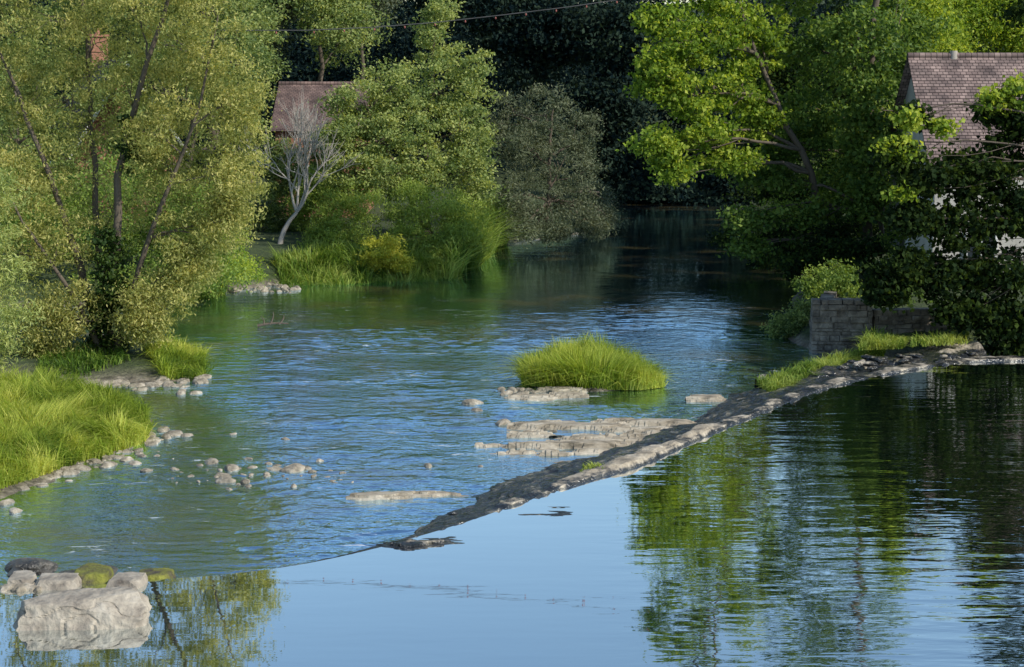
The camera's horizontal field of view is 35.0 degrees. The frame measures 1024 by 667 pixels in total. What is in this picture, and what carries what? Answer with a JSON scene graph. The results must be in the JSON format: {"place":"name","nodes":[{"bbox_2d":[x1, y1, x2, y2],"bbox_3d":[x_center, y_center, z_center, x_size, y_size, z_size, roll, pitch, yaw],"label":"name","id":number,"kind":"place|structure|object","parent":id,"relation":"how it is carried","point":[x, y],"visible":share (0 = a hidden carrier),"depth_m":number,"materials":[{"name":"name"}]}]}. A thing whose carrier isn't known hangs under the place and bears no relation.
{"place":"outdoors","nodes":[
{"label":"outdoors","id":0,"kind":"place"},
{"bbox_2d":[43,63,116,154],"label":"brick house roof","id":1,"kind":"structure","parent":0,"point":[75,102],"depth_m":77.41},
{"bbox_2d":[89,34,108,72],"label":"brick house chimney","id":2,"kind":"object","parent":1,"relation":"on","point":[96,48],"visible":0.32,"depth_m":78.55,"materials":[{"name":"red brick"}]},
{"bbox_2d":[98,59,125,63],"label":"brick house ridge","id":3,"kind":"structure","parent":0,"point":[114,61],"depth_m":76.73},
{"bbox_2d":[271,85,369,130],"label":"tiled house roof","id":4,"kind":"structure","parent":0,"point":[289,93],"depth_m":85.10,"materials":[{"name":"brown tile"}]},
{"bbox_2d":[279,81,365,84],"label":"tiled house ridge","id":5,"kind":"structure","parent":0,"point":[307,83],"depth_m":86.39,"materials":[{"name":"tile"}]},
{"bbox_2d":[220,0,617,33],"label":"festoon cable","id":6,"kind":"object","parent":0,"point":[428,22],"visible":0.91,"depth_m":51.11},
{"bbox_2d":[0,201,838,584],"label":"river water","id":7,"kind":"structure","parent":0,"point":[364,387],"depth_m":41.13,"materials":[{"name":"blue liquid"}]},
{"bbox_2d":[257,313,288,326],"bbox_3d":[-7.786,-0.456,52.829,1.014,0.501,0.162,0,8,0],"label":"driftwood branch","id":8,"kind":"object","parent":7,"relation":"on","point":[264,324],"visible":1,"depth_m":52.82,"materials":[{"name":"grey plant"}]},
{"bbox_2d":[345,490,468,500],"bbox_3d":[-2.002,3.144,30.583,2.548,0.353,0.721,-1,8,-7],"label":"rock ledge","id":9,"kind":"object","parent":7,"relation":"in","point":[372,495],"visible":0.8,"depth_m":30.46,"materials":[{"name":"grey stone"}]},
{"bbox_2d":[504,386,588,400],"bbox_3d":[0.765,1.629,41.164,2.333,0.472,2.385,0,8,0],"label":"rock ledge","id":10,"kind":"object","parent":7,"relation":"in","point":[569,392],"visible":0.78,"depth_m":40.52,"materials":[{"name":"grey stone"}]},
{"bbox_2d":[475,429,659,462],"bbox_3d":[1.388,2.604,34.855,4.395,0.582,3.918,0,8,0],"label":"rock ledge","id":11,"kind":"object","parent":7,"relation":"in","point":[586,444],"visible":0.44,"depth_m":34.79,"materials":[{"name":"grey stone"}]},
{"bbox_2d":[532,385,618,391],"bbox_3d":[2.087,1.335,42.966,4.000,0.857,3.400,0,8,0],"label":"islet mound","id":12,"kind":"object","parent":7,"relation":"in","point":[591,389],"visible":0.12,"depth_m":41.50,"materials":[{"name":"soil"}]},
{"bbox_2d":[480,327,682,390],"bbox_3d":[2.112,0.611,43.159,6.402,1.171,7.488,0,8,0],"label":"grass islet","id":13,"kind":"object","parent":12,"relation":"on","point":[587,363],"depth_m":41.81,"materials":[{"name":"green plant"}]},
{"bbox_2d":[507,417,696,437],"bbox_3d":[2.259,2.290,36.947,5.020,0.576,1.893,-1,8,-7],"label":"rock ledge","id":14,"kind":"object","parent":7,"relation":"in","point":[533,429],"visible":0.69,"depth_m":36.71,"materials":[{"name":"grey stone"}]},
{"bbox_2d":[0,361,1023,666],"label":"pool water","id":15,"kind":"structure","parent":0,"point":[874,521],"depth_m":23.92,"materials":[{"name":"blue liquid"}]},
{"bbox_2d":[0,582,40,592],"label":"weir rubble","id":16,"kind":"object","parent":15,"relation":"in","point":[20,587],"visible":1,"depth_m":23.14,"materials":[{"name":"grey stone"}]},
{"bbox_2d":[35,573,81,590],"bbox_3d":[-6.553,3.694,23.370,0.673,0.381,0.573,0,8,0],"label":"stepping stone","id":17,"kind":"object","parent":15,"relation":"in","point":[56,581],"visible":0.48,"depth_m":23.22,"materials":[{"name":"grey stone"}]},
{"bbox_2d":[4,558,117,577],"bbox_3d":[-6.737,3.549,24.272,1.735,0.315,0.699,0,8,0],"label":"wet boulder","id":18,"kind":"object","parent":15,"relation":"in","point":[38,566],"visible":0.48,"depth_m":24.24,"materials":[{"name":"grey stone"}]},
{"bbox_2d":[13,587,151,630],"bbox_3d":[-5.763,3.799,21.725,1.802,0.651,0.753,0,8,0],"label":"boulder","id":19,"kind":"object","parent":15,"relation":"in","point":[103,608],"visible":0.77,"depth_m":21.51,"materials":[{"name":"stone"}]},
{"bbox_2d":[106,571,147,589],"bbox_3d":[-5.559,3.690,23.422,0.578,0.370,0.544,0,8,0],"label":"stepping stone","id":20,"kind":"object","parent":15,"relation":"in","point":[136,580],"visible":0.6,"depth_m":23.31,"materials":[{"name":"grey stone"}]},
{"bbox_2d":[376,536,463,548],"bbox_3d":[-1.390,3.385,25.630,1.621,0.314,0.760,-1,8,-7],"label":"rock ledge","id":21,"kind":"object","parent":15,"relation":"in","point":[410,544],"visible":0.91,"depth_m":25.47,"materials":[{"name":"grey stone"}]},
{"bbox_2d":[518,507,572,515],"bbox_3d":[0.512,3.085,27.549,1.378,0.149,0.752,-1,8,-7],"label":"rock ledge","id":22,"kind":"object","parent":15,"relation":"in","point":[560,513],"visible":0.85,"depth_m":27.32,"materials":[{"name":"grey stone"}]},
{"bbox_2d":[0,0,1023,498],"bbox_3d":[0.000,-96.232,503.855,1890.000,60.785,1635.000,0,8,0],"label":"ground","id":23,"kind":"structure","parent":0,"point":[130,370],"depth_m":64.32,"materials":[{"name":"soil"}]},
{"bbox_2d":[0,162,53,374],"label":"willow shrub","id":24,"kind":"object","parent":23,"relation":"on","point":[12,308],"visible":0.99,"depth_m":40.25,"materials":[{"name":"green plant"}]},
{"bbox_2d":[0,0,79,175],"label":"garden tree","id":25,"kind":"object","parent":23,"relation":"on","point":[34,43],"visible":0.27,"depth_m":87.24,"materials":[{"name":"green plant"}]},
{"bbox_2d":[26,336,132,377],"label":"tall grass","id":26,"kind":"structure","parent":23,"relation":"on","point":[89,364],"depth_m":44.25,"materials":[{"name":"green plant"}]},
{"bbox_2d":[0,362,171,493],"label":"grass bank","id":27,"kind":"structure","parent":23,"relation":"on","point":[49,424],"depth_m":34.77,"materials":[{"name":"green plant"}]},
{"bbox_2d":[22,0,169,93],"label":"garden tree","id":28,"kind":"object","parent":23,"relation":"on","point":[70,8],"visible":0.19,"depth_m":91.45,"materials":[{"name":"green plant"}]},
{"bbox_2d":[45,78,180,227],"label":"brick house walls","id":29,"kind":"structure","parent":23,"relation":"on","point":[100,125],"depth_m":74.68,"materials":[{"name":"brown brick"}]},
{"bbox_2d":[69,64,126,158],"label":"brick house bargeboard","id":30,"kind":"object","parent":29,"relation":"attached to","point":[94,115],"visible":0.14,"depth_m":73.98,"materials":[{"name":"white paint"}]},
{"bbox_2d":[0,147,267,300],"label":"hedge shrub","id":31,"kind":"object","parent":23,"relation":"on","point":[136,247],"visible":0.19,"depth_m":59.52,"materials":[{"name":"green plant"}]},
{"bbox_2d":[0,0,281,359],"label":"willow tree","id":32,"kind":"object","parent":23,"relation":"on","point":[193,260],"visible":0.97,"depth_m":44.77,"materials":[{"name":"green plant"}]},
{"bbox_2d":[81,113,149,350],"bbox_3d":[-11.066,-2.719,45.269,2.212,6.832,1.814,0,8,0],"label":"ivy","id":33,"kind":"object","parent":32,"relation":"on","point":[111,276],"visible":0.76,"depth_m":45.05,"materials":[{"name":"green plant"}]},
{"bbox_2d":[0,9,286,217],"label":"garden tree","id":34,"kind":"object","parent":23,"relation":"on","point":[262,55],"visible":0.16,"depth_m":72.30,"materials":[{"name":"green plant"}]},
{"bbox_2d":[116,330,252,379],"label":"tall grass","id":35,"kind":"structure","parent":23,"relation":"on","point":[178,360],"depth_m":44.43,"materials":[{"name":"green plant"}]},
{"bbox_2d":[114,0,300,192],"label":"garden tree","id":36,"kind":"object","parent":23,"relation":"on","point":[269,14],"visible":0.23,"depth_m":87.92,"materials":[{"name":"green plant"}]},
{"bbox_2d":[158,239,272,302],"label":"tall grass","id":37,"kind":"structure","parent":23,"relation":"on","point":[203,297],"depth_m":60.33,"materials":[{"name":"green plant"}]},
{"bbox_2d":[186,202,303,295],"bbox_3d":[-10.226,-3.518,63.080,3.202,4.062,8.741,2,9,12],"label":"bank shrub","id":38,"kind":"object","parent":23,"relation":"on","point":[251,264],"visible":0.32,"depth_m":60.61,"materials":[{"name":"green plant"}]},
{"bbox_2d":[205,0,308,189],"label":"garden tree","id":39,"kind":"object","parent":23,"relation":"on","point":[292,16],"visible":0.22,"depth_m":97.76,"materials":[{"name":"green plant"}]},
{"bbox_2d":[0,280,558,513],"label":"river stones","id":40,"kind":"object","parent":23,"relation":"on","point":[163,380],"visible":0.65,"depth_m":34.23,"materials":[{"name":"grey stone"}]},
{"bbox_2d":[233,92,359,243],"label":"bare tree","id":41,"kind":"object","parent":23,"relation":"on","point":[306,158],"visible":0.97,"depth_m":70.17,"materials":[{"name":"grey plant"}]},
{"bbox_2d":[243,128,359,232],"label":"currant shrub","id":42,"kind":"object","parent":23,"relation":"on","point":[278,193],"visible":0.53,"depth_m":76.27,"materials":[{"name":"green plant"}]},
{"bbox_2d":[275,105,373,216],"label":"tiled house walls","id":43,"kind":"structure","parent":23,"relation":"on","point":[283,133],"depth_m":83.45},
{"bbox_2d":[280,0,399,81],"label":"garden tree","id":44,"kind":"object","parent":23,"relation":"on","point":[322,8],"visible":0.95,"depth_m":94.08,"materials":[{"name":"green plant"}]},
{"bbox_2d":[346,0,408,79],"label":"garden tree","id":45,"kind":"object","parent":23,"relation":"on","point":[382,6],"visible":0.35,"depth_m":103.30,"materials":[{"name":"green plant"}]},
{"bbox_2d":[253,233,510,286],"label":"bank grass","id":46,"kind":"structure","parent":23,"relation":"on","point":[318,257],"depth_m":66.16,"materials":[{"name":"green plant"}]},
{"bbox_2d":[355,232,417,274],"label":"golden shrub","id":47,"kind":"object","parent":23,"relation":"on","point":[387,258],"visible":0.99,"depth_m":66.27,"materials":[{"name":"yellow plant"}]},
{"bbox_2d":[279,161,502,268],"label":"riverside shrub","id":48,"kind":"object","parent":23,"relation":"on","point":[330,226],"visible":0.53,"depth_m":70.03,"materials":[{"name":"green plant"}]},
{"bbox_2d":[307,0,509,237],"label":"alder tree","id":49,"kind":"object","parent":23,"relation":"on","point":[465,155],"visible":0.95,"depth_m":73.09,"materials":[{"name":"green plant"}]},
{"bbox_2d":[423,179,541,280],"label":"reed bed","id":50,"kind":"object","parent":23,"relation":"on","point":[455,266],"visible":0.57,"depth_m":71.15,"materials":[{"name":"green plant"}]},
{"bbox_2d":[0,0,1006,200],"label":"distant woodland","id":51,"kind":"object","parent":23,"relation":"on","point":[303,60],"visible":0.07,"depth_m":121.07,"materials":[{"name":"green plant"}]},
{"bbox_2d":[482,81,632,251],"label":"willow bush","id":52,"kind":"object","parent":23,"relation":"on","point":[596,222],"visible":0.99,"depth_m":79.06,"materials":[{"name":"green plant"}]},
{"bbox_2d":[403,0,756,211],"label":"distant woodland","id":53,"kind":"object","parent":23,"relation":"on","point":[565,36],"visible":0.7,"depth_m":103.25,"materials":[{"name":"green plant"}]},
{"bbox_2d":[273,355,1023,568],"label":"weir","id":54,"kind":"object","parent":23,"relation":"on","point":[734,408],"visible":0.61,"depth_m":32.84,"materials":[{"name":"grey stone"}]},
{"bbox_2d":[7,570,36,583],"bbox_3d":[-7.139,3.683,23.606,0.442,0.330,0.623,0,8,0],"label":"stepping stone","id":55,"kind":"object","parent":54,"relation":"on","point":[24,576],"visible":0.4,"depth_m":23.55,"materials":[{"name":"grey stone"}]},
{"bbox_2d":[74,563,113,583],"bbox_3d":[-6.156,3.639,23.772,0.599,0.370,0.820,-1,8,-8],"label":"stepping stone","id":56,"kind":"object","parent":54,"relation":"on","point":[93,573],"visible":0.54,"depth_m":23.62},
{"bbox_2d":[139,568,175,579],"bbox_3d":[-5.251,3.658,23.881,0.613,0.301,0.492,0,8,0],"label":"stepping stone","id":57,"kind":"object","parent":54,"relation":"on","point":[159,573],"visible":0.45,"depth_m":23.86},
{"bbox_2d":[427,351,977,527],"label":"weir stones","id":58,"kind":"object","parent":54,"relation":"on","point":[870,365],"visible":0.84,"depth_m":43.09,"materials":[{"name":"grey stone"}]},
{"bbox_2d":[685,394,726,401],"bbox_3d":[4.867,1.744,40.368,1.144,0.464,1.403,0,8,0],"label":"rock ledge","id":59,"kind":"object","parent":23,"relation":"on","point":[706,398],"visible":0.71,"depth_m":40.06,"materials":[{"name":"grey stone"}]},
{"bbox_2d":[615,0,848,270],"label":"overhanging tree","id":60,"kind":"object","parent":23,"relation":"on","point":[670,165],"visible":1,"depth_m":58.00,"materials":[{"name":"green plant"}]},
{"bbox_2d":[719,15,834,196],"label":"woodland tree","id":61,"kind":"object","parent":23,"relation":"on","point":[778,79],"visible":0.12,"depth_m":82.63,"materials":[{"name":"green plant"}]},
{"bbox_2d":[759,291,812,338],"bbox_3d":[8.834,-0.519,51.009,1.817,1.572,2.936,6,10,37],"label":"bank shrub","id":62,"kind":"object","parent":23,"relation":"on","point":[785,326],"visible":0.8,"depth_m":50.53,"materials":[{"name":"green plant"}]},
{"bbox_2d":[704,133,895,290],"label":"shaded undergrowth","id":63,"kind":"object","parent":23,"relation":"on","point":[844,243],"visible":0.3,"depth_m":58.74,"materials":[{"name":"green plant"}]},
{"bbox_2d":[708,0,959,274],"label":"riverside tree","id":64,"kind":"object","parent":23,"relation":"on","point":[874,86],"visible":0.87,"depth_m":59.83,"materials":[{"name":"green plant"}]},
{"bbox_2d":[785,0,902,216],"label":"woodland tree","id":65,"kind":"object","parent":23,"relation":"on","point":[827,6],"visible":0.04,"depth_m":76.08,"materials":[{"name":"green plant"}]},
{"bbox_2d":[789,222,946,305],"bbox_3d":[11.836,-2.151,54.066,5.176,2.912,9.792,0,8,0],"label":"bank shrub","id":66,"kind":"object","parent":23,"relation":"on","point":[841,281],"visible":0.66,"depth_m":54.28,"materials":[{"name":"green plant"}]},
{"bbox_2d":[754,340,986,388],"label":"gravel bank","id":67,"kind":"structure","parent":23,"relation":"on","point":[934,353],"depth_m":43.94,"materials":[{"name":"grey gravel"}]},
{"bbox_2d":[850,323,911,350],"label":"weir grass","id":68,"kind":"structure","parent":67,"relation":"on","point":[874,339],"depth_m":44.60,"materials":[{"name":"green plant"}]},
{"bbox_2d":[898,328,974,346],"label":"weir grass","id":69,"kind":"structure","parent":67,"relation":"on","point":[949,338],"depth_m":44.80,"materials":[{"name":"green plant"}]},
{"bbox_2d":[809,290,955,353],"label":"stone wall","id":70,"kind":"structure","parent":23,"relation":"on","point":[836,322],"depth_m":47.38,"materials":[{"name":"grey stone"}]},
{"bbox_2d":[851,0,987,61],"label":"woodland tree","id":71,"kind":"object","parent":23,"relation":"on","point":[932,9],"visible":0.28,"depth_m":68.09,"materials":[{"name":"green plant"}]},
{"bbox_2d":[854,2,1001,69],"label":"woodland tree","id":72,"kind":"object","parent":23,"relation":"on","point":[960,40],"visible":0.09,"depth_m":77.82,"materials":[{"name":"green plant"}]},
{"bbox_2d":[845,0,1023,355],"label":"sycamore tree","id":73,"kind":"object","parent":23,"relation":"on","point":[902,275],"visible":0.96,"depth_m":45.14,"materials":[{"name":"green plant"}]},
{"bbox_2d":[868,68,1023,203],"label":"sycamore sprays","id":74,"kind":"object","parent":73,"relation":"attached to","point":[908,119],"visible":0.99,"depth_m":44.80,"materials":[{"name":"green plant"}]},
{"bbox_2d":[888,78,1023,262],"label":"stone house walls","id":75,"kind":"structure","parent":23,"relation":"on","point":[910,95],"depth_m":54.44,"materials":[{"name":"grey stone"}]},
{"bbox_2d":[889,56,910,132],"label":"stone house roof","id":76,"kind":"structure","parent":75,"relation":"attached to","point":[904,83],"depth_m":57.57,"materials":[{"name":"tile"}]},
{"bbox_2d":[949,51,957,58],"bbox_3d":[15.338,-9.672,56.392,0.306,0.300,0.320,0,8,0],"label":"flue","id":77,"kind":"object","parent":75,"relation":"on","point":[953,54],"visible":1,"depth_m":56.27,"materials":[{"name":"grey metal"}]},
{"bbox_2d":[908,58,1023,163],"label":"stone house roof","id":78,"kind":"structure","parent":75,"relation":"on","point":[938,81],"depth_m":55.57,"materials":[{"name":"tile"}]},
{"bbox_2d":[967,236,994,257],"bbox_3d":[15.638,-2.823,54.157,1.000,1.200,0.060,0,8,0],"label":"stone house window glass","id":79,"kind":"object","parent":75,"relation":"in","point":[969,253],"depth_m":54.14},
{"bbox_2d":[942,0,1023,52],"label":"woodland tree","id":80,"kind":"object","parent":23,"relation":"on","point":[999,31],"visible":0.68,"depth_m":79.66,"materials":[{"name":"green plant"}]},
{"bbox_2d":[405,0,696,3],"label":"sky","id":81,"kind":"structure","parent":0,"point":[405,0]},
{"bbox_2d":[580,461,605,471],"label":"weir grass","id":82,"kind":"structure","parent":0,"point":[590,465],"depth_m":30.64,"materials":[{"name":"green plant"}]},
{"bbox_2d":[747,347,894,392],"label":"weir grass","id":83,"kind":"structure","parent":0,"point":[785,377],"depth_m":42.56,"materials":[{"name":"green plant"}]},
{"bbox_2d":[907,53,1023,58],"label":"stone house ridge","id":84,"kind":"structure","parent":0,"point":[966,55],"depth_m":56.30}
]}

